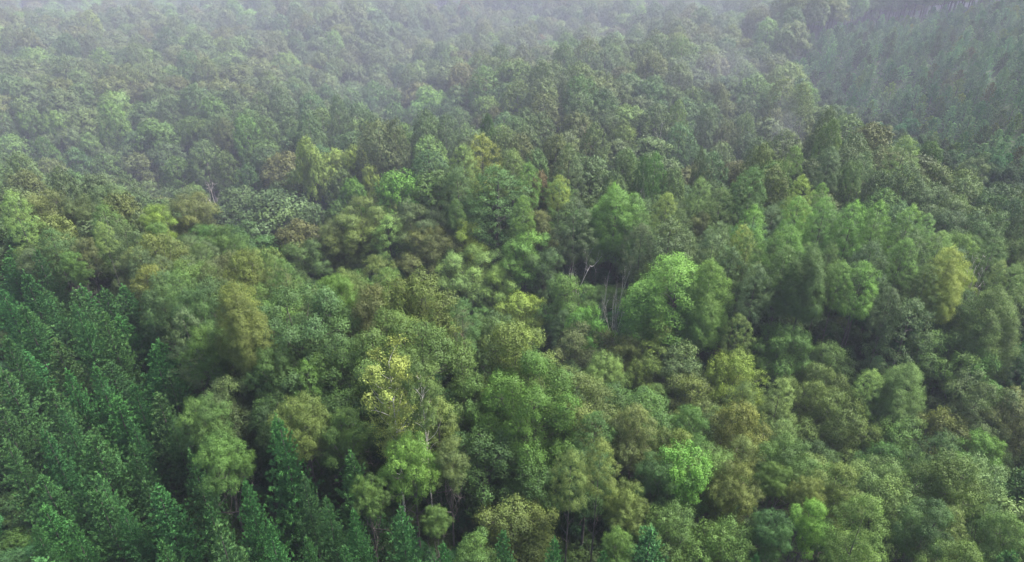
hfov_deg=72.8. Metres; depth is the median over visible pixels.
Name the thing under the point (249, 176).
tall broadleaf tree
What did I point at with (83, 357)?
pine tree
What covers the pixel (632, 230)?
tall broadleaf tree
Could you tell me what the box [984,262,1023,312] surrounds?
tall broadleaf tree
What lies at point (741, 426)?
broadleaf tree
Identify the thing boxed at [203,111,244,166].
tall broadleaf tree
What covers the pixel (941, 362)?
broadleaf tree
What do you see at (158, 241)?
broadleaf tree
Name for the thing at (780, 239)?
tall broadleaf tree
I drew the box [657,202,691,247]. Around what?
tall broadleaf tree
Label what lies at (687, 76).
tall broadleaf tree
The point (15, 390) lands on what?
pine tree
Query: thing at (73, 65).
tall broadleaf tree
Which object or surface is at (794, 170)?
tall broadleaf tree
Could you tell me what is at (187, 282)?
tall broadleaf tree
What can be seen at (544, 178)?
broadleaf tree
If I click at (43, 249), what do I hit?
tall broadleaf tree
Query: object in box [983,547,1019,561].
broadleaf tree
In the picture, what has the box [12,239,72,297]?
broadleaf tree
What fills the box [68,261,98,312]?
broadleaf tree
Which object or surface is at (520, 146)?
tall broadleaf tree
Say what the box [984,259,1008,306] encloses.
tall broadleaf tree
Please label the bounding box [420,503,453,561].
broadleaf tree
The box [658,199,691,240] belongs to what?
tall broadleaf tree
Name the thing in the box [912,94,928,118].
young pine
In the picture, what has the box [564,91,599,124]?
tall broadleaf tree
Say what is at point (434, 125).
tall broadleaf tree
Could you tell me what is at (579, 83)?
tall broadleaf tree
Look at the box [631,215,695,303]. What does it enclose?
tall broadleaf tree
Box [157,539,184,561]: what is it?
pine tree
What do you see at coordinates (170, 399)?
pine tree
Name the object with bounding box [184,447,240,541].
pine tree
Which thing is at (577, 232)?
broadleaf tree
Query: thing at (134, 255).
tall broadleaf tree
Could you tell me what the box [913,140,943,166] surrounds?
broadleaf tree
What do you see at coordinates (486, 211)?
tall broadleaf tree
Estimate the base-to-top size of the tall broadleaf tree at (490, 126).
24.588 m
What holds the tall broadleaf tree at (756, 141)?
on the ground
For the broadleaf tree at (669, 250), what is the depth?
128.94 m
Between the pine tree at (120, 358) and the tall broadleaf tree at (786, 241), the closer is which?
the pine tree at (120, 358)
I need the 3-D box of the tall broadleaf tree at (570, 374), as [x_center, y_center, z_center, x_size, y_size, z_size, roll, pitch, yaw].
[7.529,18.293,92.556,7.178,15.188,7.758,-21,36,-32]
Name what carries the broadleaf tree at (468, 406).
on the ground
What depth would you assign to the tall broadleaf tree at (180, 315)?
87.80 m
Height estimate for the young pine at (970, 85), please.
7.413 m
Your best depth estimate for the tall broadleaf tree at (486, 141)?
150.18 m
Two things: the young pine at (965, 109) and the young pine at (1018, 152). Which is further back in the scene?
the young pine at (965, 109)
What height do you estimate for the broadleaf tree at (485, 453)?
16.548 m
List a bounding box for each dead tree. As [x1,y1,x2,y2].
[566,248,599,304]
[596,276,608,322]
[603,294,624,352]
[610,267,630,335]
[959,254,986,325]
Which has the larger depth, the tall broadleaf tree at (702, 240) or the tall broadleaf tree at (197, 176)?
the tall broadleaf tree at (197, 176)
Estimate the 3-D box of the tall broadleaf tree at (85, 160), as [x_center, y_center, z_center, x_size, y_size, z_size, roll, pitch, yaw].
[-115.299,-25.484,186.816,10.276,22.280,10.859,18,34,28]
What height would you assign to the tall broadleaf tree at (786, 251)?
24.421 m
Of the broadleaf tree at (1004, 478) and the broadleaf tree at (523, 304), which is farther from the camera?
the broadleaf tree at (523, 304)
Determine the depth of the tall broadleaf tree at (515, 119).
170.08 m
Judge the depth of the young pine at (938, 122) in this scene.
203.22 m
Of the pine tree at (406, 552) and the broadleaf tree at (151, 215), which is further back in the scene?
the broadleaf tree at (151, 215)
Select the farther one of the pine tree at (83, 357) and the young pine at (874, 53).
the young pine at (874, 53)
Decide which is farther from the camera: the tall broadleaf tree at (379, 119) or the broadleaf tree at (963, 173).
the tall broadleaf tree at (379, 119)
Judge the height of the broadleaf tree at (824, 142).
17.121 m
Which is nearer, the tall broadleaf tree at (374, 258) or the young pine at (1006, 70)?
the tall broadleaf tree at (374, 258)
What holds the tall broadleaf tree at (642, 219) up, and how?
on the ground
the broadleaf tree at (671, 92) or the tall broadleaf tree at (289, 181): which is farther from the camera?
the broadleaf tree at (671, 92)
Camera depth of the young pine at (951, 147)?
182.04 m
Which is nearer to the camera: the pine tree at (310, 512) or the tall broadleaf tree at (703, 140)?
the pine tree at (310, 512)
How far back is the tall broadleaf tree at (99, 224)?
108.31 m
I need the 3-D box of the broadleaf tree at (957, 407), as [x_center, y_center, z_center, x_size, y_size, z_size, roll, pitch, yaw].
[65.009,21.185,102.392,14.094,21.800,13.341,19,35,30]
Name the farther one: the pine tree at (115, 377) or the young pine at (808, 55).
the young pine at (808, 55)
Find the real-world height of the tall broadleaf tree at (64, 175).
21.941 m
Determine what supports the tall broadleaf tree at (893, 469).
on the ground
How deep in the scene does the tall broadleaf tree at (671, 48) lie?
226.64 m
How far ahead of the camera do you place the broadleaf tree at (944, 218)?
124.12 m
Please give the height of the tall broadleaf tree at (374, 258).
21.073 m
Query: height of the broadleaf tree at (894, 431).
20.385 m
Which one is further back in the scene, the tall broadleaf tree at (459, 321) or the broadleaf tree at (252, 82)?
the broadleaf tree at (252, 82)
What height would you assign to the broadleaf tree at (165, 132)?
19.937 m
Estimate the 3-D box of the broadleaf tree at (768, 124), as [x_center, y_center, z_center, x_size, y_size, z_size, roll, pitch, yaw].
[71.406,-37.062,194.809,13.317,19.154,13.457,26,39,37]
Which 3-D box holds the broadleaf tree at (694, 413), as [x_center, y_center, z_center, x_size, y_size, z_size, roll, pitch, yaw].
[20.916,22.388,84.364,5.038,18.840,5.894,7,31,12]
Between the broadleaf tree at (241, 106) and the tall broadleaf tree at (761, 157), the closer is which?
the tall broadleaf tree at (761, 157)
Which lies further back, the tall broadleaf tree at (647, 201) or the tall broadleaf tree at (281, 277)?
the tall broadleaf tree at (647, 201)
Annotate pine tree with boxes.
[0,245,58,304]
[0,254,41,326]
[0,287,37,357]
[0,366,62,463]
[0,405,63,495]
[1,335,64,435]
[1,438,64,536]
[12,302,80,391]
[14,269,76,363]
[20,310,79,377]
[20,349,67,426]
[25,474,102,561]
[30,556,67,561]
[31,246,81,327]
[31,524,76,561]
[35,502,100,561]
[37,387,106,474]
[39,427,96,521]
[42,289,76,347]
[47,337,105,422]
[56,405,96,490]
[62,367,111,453]
[67,287,104,368]
[67,299,115,398]
[68,283,109,349]
[68,519,110,561]
[70,319,109,383]
[78,430,151,552]
[83,485,157,561]
[88,362,131,446]
[90,424,140,505]
[93,285,149,372]
[93,359,152,434]
[94,473,148,554]
[95,308,151,405]
[99,393,164,477]
[104,314,153,385]
[107,293,164,352]
[115,283,161,343]
[116,505,163,561]
[125,417,170,495]
[125,442,182,532]
[127,381,169,467]
[138,343,196,440]
[138,477,195,561]
[140,337,196,410]
[142,391,210,494]
[144,482,216,561]
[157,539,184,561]
[160,371,199,454]
[163,411,211,497]
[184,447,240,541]
[199,501,249,561]
[210,520,256,561]
[234,478,290,561]
[260,520,296,561]
[264,414,331,561]
[294,473,332,560]
[299,534,328,561]
[317,495,357,561]
[332,449,398,561]
[339,545,353,561]
[345,507,378,561]
[386,503,431,561]
[435,542,452,561]
[494,529,515,561]
[544,536,563,561]
[597,548,609,561]
[626,525,668,561]
[751,553,759,561]
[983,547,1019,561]
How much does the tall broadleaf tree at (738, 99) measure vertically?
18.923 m
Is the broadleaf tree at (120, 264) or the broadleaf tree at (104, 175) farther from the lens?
the broadleaf tree at (104, 175)
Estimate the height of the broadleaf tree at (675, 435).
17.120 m
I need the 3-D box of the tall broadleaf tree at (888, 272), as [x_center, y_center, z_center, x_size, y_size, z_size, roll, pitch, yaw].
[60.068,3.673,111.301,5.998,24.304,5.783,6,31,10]
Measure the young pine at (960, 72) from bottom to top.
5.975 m
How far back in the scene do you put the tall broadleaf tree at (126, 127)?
192.41 m
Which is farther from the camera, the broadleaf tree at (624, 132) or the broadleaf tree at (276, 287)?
the broadleaf tree at (624, 132)
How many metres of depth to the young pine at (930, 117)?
201.17 m
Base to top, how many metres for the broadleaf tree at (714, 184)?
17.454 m
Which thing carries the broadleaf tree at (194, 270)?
on the ground
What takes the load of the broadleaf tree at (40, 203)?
on the ground
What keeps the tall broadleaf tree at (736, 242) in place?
on the ground
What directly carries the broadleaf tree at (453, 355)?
on the ground
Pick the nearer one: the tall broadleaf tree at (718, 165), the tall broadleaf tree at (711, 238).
the tall broadleaf tree at (711, 238)
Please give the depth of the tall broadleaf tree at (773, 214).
134.70 m
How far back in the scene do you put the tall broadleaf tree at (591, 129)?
161.38 m
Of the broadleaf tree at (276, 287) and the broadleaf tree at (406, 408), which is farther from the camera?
the broadleaf tree at (276, 287)
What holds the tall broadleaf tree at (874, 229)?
on the ground
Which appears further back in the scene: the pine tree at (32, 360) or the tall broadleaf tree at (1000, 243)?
the tall broadleaf tree at (1000, 243)
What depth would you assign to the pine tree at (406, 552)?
66.00 m
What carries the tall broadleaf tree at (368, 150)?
on the ground
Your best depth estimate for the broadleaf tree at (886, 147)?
159.56 m
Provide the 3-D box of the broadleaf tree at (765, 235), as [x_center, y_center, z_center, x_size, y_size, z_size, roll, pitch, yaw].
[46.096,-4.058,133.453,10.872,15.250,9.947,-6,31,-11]
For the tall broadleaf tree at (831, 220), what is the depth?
128.13 m
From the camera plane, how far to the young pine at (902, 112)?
206.28 m
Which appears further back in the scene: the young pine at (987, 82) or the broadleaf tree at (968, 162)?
the young pine at (987, 82)
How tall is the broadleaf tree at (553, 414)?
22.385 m
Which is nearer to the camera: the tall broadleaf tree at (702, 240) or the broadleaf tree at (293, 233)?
the tall broadleaf tree at (702, 240)
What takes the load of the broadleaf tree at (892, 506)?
on the ground
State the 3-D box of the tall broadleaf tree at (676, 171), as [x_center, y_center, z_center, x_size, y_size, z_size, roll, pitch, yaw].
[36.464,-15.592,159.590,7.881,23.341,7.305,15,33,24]
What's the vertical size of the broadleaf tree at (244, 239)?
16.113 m
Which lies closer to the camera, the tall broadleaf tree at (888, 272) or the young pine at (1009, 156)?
the tall broadleaf tree at (888, 272)
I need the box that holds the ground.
[0,0,1023,561]
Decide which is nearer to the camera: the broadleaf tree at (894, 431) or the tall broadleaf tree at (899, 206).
the broadleaf tree at (894, 431)
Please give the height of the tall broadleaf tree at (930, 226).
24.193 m
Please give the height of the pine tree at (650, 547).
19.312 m
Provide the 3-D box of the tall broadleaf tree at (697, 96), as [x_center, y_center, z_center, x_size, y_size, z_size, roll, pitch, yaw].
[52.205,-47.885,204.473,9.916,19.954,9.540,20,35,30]
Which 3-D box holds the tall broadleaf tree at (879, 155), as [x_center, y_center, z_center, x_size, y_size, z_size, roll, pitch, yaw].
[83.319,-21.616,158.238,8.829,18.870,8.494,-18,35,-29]
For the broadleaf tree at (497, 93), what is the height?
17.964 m
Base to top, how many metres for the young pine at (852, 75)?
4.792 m
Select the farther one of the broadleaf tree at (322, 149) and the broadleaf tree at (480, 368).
the broadleaf tree at (322, 149)
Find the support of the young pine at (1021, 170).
on the ground
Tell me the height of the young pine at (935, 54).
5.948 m
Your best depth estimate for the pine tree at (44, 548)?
68.96 m
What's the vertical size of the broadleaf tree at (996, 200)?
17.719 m
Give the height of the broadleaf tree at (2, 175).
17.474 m
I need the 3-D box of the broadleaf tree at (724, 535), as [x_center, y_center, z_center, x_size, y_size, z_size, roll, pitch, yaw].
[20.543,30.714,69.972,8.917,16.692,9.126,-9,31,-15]
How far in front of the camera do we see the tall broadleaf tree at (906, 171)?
135.40 m
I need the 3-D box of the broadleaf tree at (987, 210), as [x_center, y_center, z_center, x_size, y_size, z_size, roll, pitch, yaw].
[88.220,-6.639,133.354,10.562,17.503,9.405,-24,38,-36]
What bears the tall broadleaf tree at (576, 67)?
on the ground
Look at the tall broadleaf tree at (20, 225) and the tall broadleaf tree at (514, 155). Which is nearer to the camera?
the tall broadleaf tree at (20, 225)
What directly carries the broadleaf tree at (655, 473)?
on the ground
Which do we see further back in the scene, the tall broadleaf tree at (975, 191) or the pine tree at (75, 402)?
the tall broadleaf tree at (975, 191)
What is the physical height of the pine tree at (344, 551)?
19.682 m
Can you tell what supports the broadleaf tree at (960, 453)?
on the ground
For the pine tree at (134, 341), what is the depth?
101.16 m
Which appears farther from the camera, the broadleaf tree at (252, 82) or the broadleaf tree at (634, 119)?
the broadleaf tree at (252, 82)
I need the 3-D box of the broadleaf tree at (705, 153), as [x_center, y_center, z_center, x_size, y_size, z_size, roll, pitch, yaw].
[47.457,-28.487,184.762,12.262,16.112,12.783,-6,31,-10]
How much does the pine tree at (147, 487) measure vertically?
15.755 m
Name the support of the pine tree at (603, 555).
on the ground
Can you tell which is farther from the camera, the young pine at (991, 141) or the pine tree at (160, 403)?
the young pine at (991, 141)
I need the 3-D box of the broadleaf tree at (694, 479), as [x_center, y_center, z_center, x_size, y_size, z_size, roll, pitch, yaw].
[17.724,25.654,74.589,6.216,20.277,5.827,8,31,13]
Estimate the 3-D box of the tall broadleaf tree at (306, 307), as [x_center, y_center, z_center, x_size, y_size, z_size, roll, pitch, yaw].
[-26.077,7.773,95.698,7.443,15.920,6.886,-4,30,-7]
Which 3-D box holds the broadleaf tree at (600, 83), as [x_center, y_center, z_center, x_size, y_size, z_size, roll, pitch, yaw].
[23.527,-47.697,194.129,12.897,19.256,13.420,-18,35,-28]
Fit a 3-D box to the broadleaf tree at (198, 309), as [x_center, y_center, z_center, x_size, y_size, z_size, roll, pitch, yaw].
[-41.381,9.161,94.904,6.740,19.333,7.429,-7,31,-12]
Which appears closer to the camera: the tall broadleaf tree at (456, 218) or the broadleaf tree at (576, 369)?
the broadleaf tree at (576, 369)
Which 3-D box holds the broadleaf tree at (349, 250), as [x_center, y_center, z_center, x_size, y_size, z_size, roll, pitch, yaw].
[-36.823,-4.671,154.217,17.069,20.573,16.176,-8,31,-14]
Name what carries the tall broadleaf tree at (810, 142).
on the ground
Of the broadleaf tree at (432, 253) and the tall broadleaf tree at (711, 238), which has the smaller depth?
the tall broadleaf tree at (711, 238)
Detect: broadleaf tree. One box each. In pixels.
[0,73,22,99]
[0,132,34,160]
[0,169,26,189]
[0,185,56,230]
[0,189,45,247]
[0,196,43,231]
[0,215,27,261]
[2,57,41,77]
[3,149,51,193]
[3,219,37,263]
[12,187,80,239]
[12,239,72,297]
[15,247,51,297]
[27,135,63,167]
[29,212,86,285]
[35,156,61,173]
[35,225,80,303]
[38,86,87,125]
[42,158,69,174]
[44,53,88,91]
[44,164,90,221]
[50,236,109,302]
[52,35,81,57]
[59,192,102,275]
[59,250,87,293]
[61,146,99,174]
[62,105,108,140]
[62,176,96,214]
[67,67,96,99]
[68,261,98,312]
[69,236,106,310]
[74,212,132,258]
[75,174,119,216]
[79,170,114,185]
[85,75,133,108]
[88,181,132,214]
[89,199,139,266]
[94,221,126,297]
[96,100,132,150]
[96,191,148,228]
[99,221,156,281]
[100,184,133,198]
[107,251,150,318]
[111,176,131,188]
[114,62,149,107]
[115,171,148,198]
[123,231,190,285]
[124,210,153,252]
[125,100,174,130]
[125,245,160,294]
[126,189,160,230]
[129,263,170,350]
[130,117,187,155]
[132,60,169,86]
[132,179,165,197]
[137,204,178,247]
[139,194,198,236]
[139,283,194,364]
[142,268,194,360]
[143,221,185,257]
[144,140,190,183]
[146,199,184,240]
[148,253,189,336]
[155,91,191,139]
[158,155,195,196]
[161,304,219,391]
[163,235,210,271]
[164,268,209,382]
[166,256,218,306]
[167,189,224,241]
[169,285,226,360]
[170,255,201,287]
[170,388,236,503]
[174,185,209,223]
[175,318,235,413]
[176,82,207,122]
[177,231,213,260]
[180,275,243,349]
[181,224,225,245]
[182,30,212,49]
[184,243,224,273]
[188,138,230,199]
[192,426,257,547]
[194,239,225,278]
[194,373,257,476]
[196,260,229,303]
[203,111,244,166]
[203,224,247,258]
[205,78,238,98]
[206,282,255,331]
[207,250,260,282]
[210,56,233,65]
[210,319,250,381]
[211,279,276,418]
[213,223,254,250]
[216,248,261,288]
[220,245,276,300]
[225,233,258,264]
[225,339,268,390]
[226,106,272,156]
[227,277,362,411]
[230,102,271,129]
[232,83,267,107]
[232,114,263,161]
[232,164,265,192]
[235,220,265,238]
[239,75,275,102]
[240,138,286,172]
[242,341,299,413]
[245,388,314,480]
[248,282,274,303]
[250,232,292,261]
[252,114,284,150]
[252,248,268,268]
[252,294,311,360]
[253,270,303,311]
[256,68,286,102]
[256,254,296,299]
[259,150,306,192]
[264,95,298,126]
[264,257,305,316]
[264,267,302,321]
[265,390,336,511]
[266,260,292,287]
[273,218,323,273]
[274,105,298,131]
[274,236,339,290]
[280,125,319,153]
[281,169,314,220]
[282,76,313,95]
[289,358,336,430]
[293,134,332,206]
[294,109,328,184]
[294,281,324,318]
[296,91,329,139]
[296,202,331,240]
[298,289,347,352]
[302,143,338,190]
[305,106,339,147]
[306,215,376,276]
[306,335,383,418]
[307,387,386,479]
[315,272,360,344]
[319,194,406,281]
[320,404,378,497]
[322,200,350,237]
[324,266,362,333]
[325,110,358,144]
[325,168,358,213]
[326,129,377,168]
[327,93,351,145]
[327,115,362,149]
[337,177,371,217]
[340,143,369,181]
[340,267,377,322]
[340,269,374,340]
[340,303,483,441]
[341,281,394,358]
[342,101,369,131]
[349,472,394,561]
[354,254,398,313]
[356,129,391,175]
[358,333,432,510]
[360,164,382,203]
[364,215,418,279]
[369,266,412,333]
[372,113,385,131]
[376,426,444,550]
[381,264,463,364]
[382,197,458,277]
[390,221,467,292]
[398,356,444,527]
[401,167,464,217]
[407,286,436,338]
[409,148,450,195]
[410,89,450,118]
[410,134,450,188]
[411,124,443,170]
[413,394,467,479]
[420,115,451,152]
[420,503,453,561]
[426,434,470,545]
[428,244,515,325]
[438,165,475,234]
[438,293,471,353]
[440,294,475,358]
[442,372,494,446]
[444,297,482,361]
[445,61,474,97]
[446,142,482,213]
[446,160,489,205]
[446,218,491,291]
[447,106,473,137]
[447,198,467,240]
[448,421,524,527]
[449,526,499,561]
[450,126,492,160]
[453,122,475,146]
[457,164,536,252]
[461,347,582,470]
[463,132,504,222]
[465,316,561,424]
[466,64,503,110]
[467,307,514,373]
[469,114,483,130]
[471,260,522,316]
[471,304,498,345]
[471,316,508,379]
[472,493,563,561]
[478,111,496,176]
[481,81,529,122]
[482,104,502,126]
[483,123,523,166]
[485,123,520,183]
[489,228,556,316]
[491,290,549,349]
[492,147,520,228]
[493,110,517,133]
[493,148,529,220]
[494,58,534,90]
[497,43,516,57]
[497,449,563,533]
[498,79,539,123]
[499,114,536,157]
[504,123,541,170]
[506,132,536,190]
[507,337,546,399]
[509,195,535,291]
[510,106,542,143]
[514,161,541,220]
[520,147,551,201]
[521,76,563,130]
[522,111,556,168]
[522,246,566,300]
[523,65,561,102]
[523,209,558,251]
[525,59,556,112]
[525,169,549,228]
[527,91,561,165]
[531,55,552,64]
[531,272,600,337]
[532,59,562,73]
[535,132,570,198]
[536,59,565,107]
[536,179,577,236]
[538,130,586,180]
[540,195,598,278]
[540,359,558,392]
[545,364,605,398]
[545,366,610,427]
[545,370,630,461]
[546,175,570,246]
[547,143,589,216]
[547,309,575,361]
[547,371,587,426]
[547,446,588,561]
[550,42,575,67]
[551,320,616,377]
[551,443,616,545]
[552,359,585,376]
[558,110,595,172]
[558,409,617,524]
[559,59,595,106]
[559,208,600,261]
[560,74,598,119]
[562,305,620,370]
[563,152,612,198]
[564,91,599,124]
[571,37,605,67]
[574,76,622,113]
[575,435,623,561]
[577,186,651,285]
[579,348,636,393]
[580,119,610,182]
[582,283,628,313]
[585,380,634,449]
[590,49,618,73]
[590,108,618,151]
[599,42,627,72]
[599,137,637,177]
[599,169,627,227]
[599,334,654,387]
[599,523,636,561]
[600,476,651,561]
[601,104,652,138]
[601,182,623,260]
[601,385,679,470]
[604,119,637,155]
[608,148,641,193]
[608,401,659,487]
[612,147,641,202]
[614,190,652,288]
[614,250,732,380]
[615,70,645,103]
[615,222,659,300]
[617,315,690,390]
[618,224,659,287]
[619,385,672,449]
[622,195,644,226]
[622,212,660,260]
[622,221,651,263]
[624,350,673,403]
[629,497,707,561]
[630,41,660,77]
[631,152,650,211]
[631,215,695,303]
[632,172,659,206]
[632,262,662,313]
[632,449,680,527]
[635,49,669,82]
[635,103,674,152]
[636,197,658,243]
[636,235,693,285]
[636,425,700,505]
[641,33,669,74]
[641,193,673,241]
[642,337,712,406]
[644,101,668,141]
[648,382,670,412]
[649,191,681,236]
[650,32,671,65]
[654,84,685,114]
[654,166,686,218]
[656,438,716,554]
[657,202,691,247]
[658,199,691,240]
[659,371,722,433]
[660,208,697,297]
[661,61,695,114]
[662,96,702,143]
[662,181,695,213]
[662,417,704,456]
[663,36,699,69]
[664,99,688,155]
[664,120,698,177]
[665,15,696,41]
[667,64,693,92]
[667,165,704,195]
[668,404,709,456]
[671,512,757,561]
[675,145,710,167]
[675,256,734,364]
[678,231,700,251]
[680,195,727,240]
[681,441,749,535]
[682,84,706,125]
[682,175,713,244]
[684,89,715,119]
[687,100,723,149]
[688,144,705,196]
[688,231,736,296]
[688,247,738,287]
[689,32,714,49]
[689,211,711,243]
[689,228,717,255]
[690,105,718,158]
[692,185,740,241]
[694,150,729,193]
[694,403,768,476]
[695,176,729,211]
[695,219,731,271]
[702,398,775,481]
[703,223,734,269]
[703,345,769,411]
[703,458,765,561]
[708,88,728,138]
[708,246,751,356]
[709,140,735,172]
[719,312,756,402]
[720,434,763,491]
[721,378,757,447]
[722,160,749,188]
[722,223,755,347]
[722,225,771,284]
[725,164,767,223]
[725,204,767,304]
[725,234,763,352]
[727,220,777,270]
[729,94,761,123]
[729,110,757,157]
[730,59,755,94]
[730,132,758,161]
[732,263,774,361]
[733,72,771,115]
[738,141,772,188]
[740,135,775,168]
[744,145,775,184]
[744,394,792,455]
[746,116,786,147]
[746,508,795,561]
[747,164,790,228]
[748,320,824,393]
[749,244,800,338]
[749,461,793,550]
[751,155,796,197]
[751,429,822,540]
[752,158,794,215]
[753,82,784,121]
[754,203,791,252]
[754,377,797,459]
[754,417,801,475]
[755,231,786,294]
[758,51,790,73]
[758,78,796,125]
[758,224,808,318]
[763,128,806,170]
[766,220,802,267]
[766,451,849,519]
[768,360,861,443]
[769,138,805,166]
[771,197,813,245]
[773,242,829,329]
[775,196,816,293]
[777,106,816,147]
[779,174,815,242]
[779,496,837,561]
[780,80,813,133]
[780,438,843,485]
[781,145,803,214]
[784,76,818,104]
[784,245,823,295]
[785,474,828,560]
[787,81,821,123]
[787,388,886,484]
[788,461,854,547]
[794,339,857,402]
[796,103,837,136]
[797,202,851,250]
[799,189,841,233]
[800,122,835,161]
[801,196,841,253]
[801,208,844,264]
[801,460,869,561]
[803,522,888,561]
[805,131,842,159]
[806,144,842,192]
[806,241,842,338]
[808,182,828,243]
[809,105,836,153]
[812,103,847,143]
[812,492,893,561]
[816,257,855,348]
[818,143,868,209]
[821,261,873,315]
[822,205,859,264]
[824,199,867,281]
[825,159,861,211]
[829,113,865,139]
[832,259,882,361]
[835,152,879,200]
[835,240,891,363]
[838,135,877,188]
[839,159,864,224]
[840,211,885,265]
[841,470,919,561]
[842,368,879,459]
[845,224,885,275]
[845,453,912,525]
[848,368,886,420]
[849,150,873,221]
[849,412,935,487]
[849,438,909,496]
[850,120,895,150]
[851,198,893,285]
[854,168,899,221]
[854,187,904,244]
[855,297,939,390]
[857,255,894,332]
[857,286,903,403]
[857,461,910,531]
[859,360,927,441]
[862,200,916,263]
[869,144,916,171]
[869,146,902,195]
[871,227,927,327]
[871,237,919,352]
[872,161,926,227]
[875,134,920,198]
[879,202,925,306]
[886,224,935,283]
[888,496,958,561]
[891,152,939,199]
[894,264,940,364]
[898,429,961,508]
[899,234,943,294]
[900,161,956,195]
[900,213,935,301]
[900,327,982,415]
[901,184,968,232]
[901,447,991,560]
[902,405,974,486]
[903,451,1019,555]
[904,179,946,221]
[905,503,970,561]
[906,248,947,344]
[906,361,1021,456]
[908,230,954,332]
[908,243,972,352]
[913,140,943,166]
[914,536,983,561]
[918,206,969,260]
[921,449,991,507]
[922,245,974,323]
[927,193,971,229]
[927,297,982,368]
[929,228,985,320]
[932,287,980,340]
[936,501,1011,561]
[938,341,1004,417]
[940,165,982,203]
[941,427,1008,476]
[942,175,984,207]
[946,282,1023,383]
[951,267,978,314]
[955,209,1020,270]
[957,204,1005,246]
[959,236,1008,299]
[960,156,991,188]
[962,384,1023,465]
[964,509,1023,561]
[970,193,1012,223]
[970,242,1005,294]
[981,181,1023,224]
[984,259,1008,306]
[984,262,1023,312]
[986,348,1023,399]
[986,448,1014,475]
[987,234,1023,285]
[992,464,1019,492]
[993,197,1023,252]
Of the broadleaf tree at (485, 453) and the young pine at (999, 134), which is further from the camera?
the young pine at (999, 134)
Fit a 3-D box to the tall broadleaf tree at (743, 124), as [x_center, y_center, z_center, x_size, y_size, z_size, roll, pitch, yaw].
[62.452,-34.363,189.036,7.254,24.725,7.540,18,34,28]
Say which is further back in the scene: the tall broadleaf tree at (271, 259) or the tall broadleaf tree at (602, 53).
the tall broadleaf tree at (602, 53)
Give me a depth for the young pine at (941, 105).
204.55 m
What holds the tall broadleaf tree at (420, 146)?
on the ground
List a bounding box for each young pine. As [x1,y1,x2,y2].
[797,57,807,71]
[801,51,814,69]
[801,64,811,76]
[808,69,821,84]
[815,75,831,94]
[819,51,832,74]
[822,41,839,61]
[823,35,837,51]
[831,69,841,81]
[839,71,854,94]
[845,73,856,85]
[846,96,858,107]
[850,45,865,67]
[861,39,873,55]
[861,107,872,118]
[862,54,873,71]
[862,99,880,116]
[864,96,878,110]
[865,63,878,78]
[867,45,880,66]
[877,41,899,64]
[881,68,901,86]
[881,82,896,100]
[883,32,897,47]
[893,110,906,123]
[895,65,912,81]
[895,93,913,111]
[902,111,913,129]
[904,85,923,109]
[907,103,928,123]
[910,76,930,97]
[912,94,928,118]
[912,124,928,138]
[913,61,930,74]
[921,115,937,134]
[922,63,939,83]
[924,118,938,135]
[926,131,933,136]
[927,19,938,38]
[928,102,947,122]
[929,44,941,61]
[934,117,942,130]
[936,125,951,140]
[937,138,951,150]
[938,120,955,146]
[940,105,958,126]
[941,52,953,69]
[941,122,960,137]
[941,135,953,149]
[943,97,961,119]
[943,145,958,153]
[947,38,964,57]
[950,46,960,62]
[950,69,964,85]
[950,93,965,107]
[950,100,975,123]
[950,142,963,154]
[954,115,975,137]
[955,60,967,74]
[956,78,976,100]
[957,25,974,41]
[958,90,974,115]
[960,19,978,39]
[963,47,977,60]
[968,124,992,149]
[971,119,990,142]
[973,143,990,155]
[975,73,992,87]
[978,55,994,75]
[979,82,996,104]
[979,139,999,152]
[987,9,1002,27]
[987,19,997,34]
[987,82,1004,97]
[988,129,1004,147]
[989,109,1009,128]
[992,66,1009,87]
[993,48,1006,63]
[993,53,1009,73]
[993,142,1008,154]
[994,70,1009,83]
[995,52,1015,67]
[996,16,1007,28]
[997,37,1014,58]
[997,135,1012,154]
[999,59,1015,74]
[1001,121,1017,141]
[1003,153,1014,167]
[1007,134,1023,158]
[1007,146,1023,164]
[1008,11,1018,24]
[1015,26,1023,41]
[1017,163,1023,184]
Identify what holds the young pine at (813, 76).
on the ground
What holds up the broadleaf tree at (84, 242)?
on the ground
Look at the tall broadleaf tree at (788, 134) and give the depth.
164.94 m
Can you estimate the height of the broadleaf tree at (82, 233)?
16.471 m
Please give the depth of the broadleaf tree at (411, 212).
144.95 m
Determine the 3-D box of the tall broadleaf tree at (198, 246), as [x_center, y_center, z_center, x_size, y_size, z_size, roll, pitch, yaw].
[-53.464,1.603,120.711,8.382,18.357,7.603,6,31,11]
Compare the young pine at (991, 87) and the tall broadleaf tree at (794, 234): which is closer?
the tall broadleaf tree at (794, 234)
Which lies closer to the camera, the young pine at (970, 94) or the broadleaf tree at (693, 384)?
the broadleaf tree at (693, 384)
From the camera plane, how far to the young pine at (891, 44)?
233.31 m
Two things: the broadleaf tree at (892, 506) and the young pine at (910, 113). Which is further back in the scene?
the young pine at (910, 113)
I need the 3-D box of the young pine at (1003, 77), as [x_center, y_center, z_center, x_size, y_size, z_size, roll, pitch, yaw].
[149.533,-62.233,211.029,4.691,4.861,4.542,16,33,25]

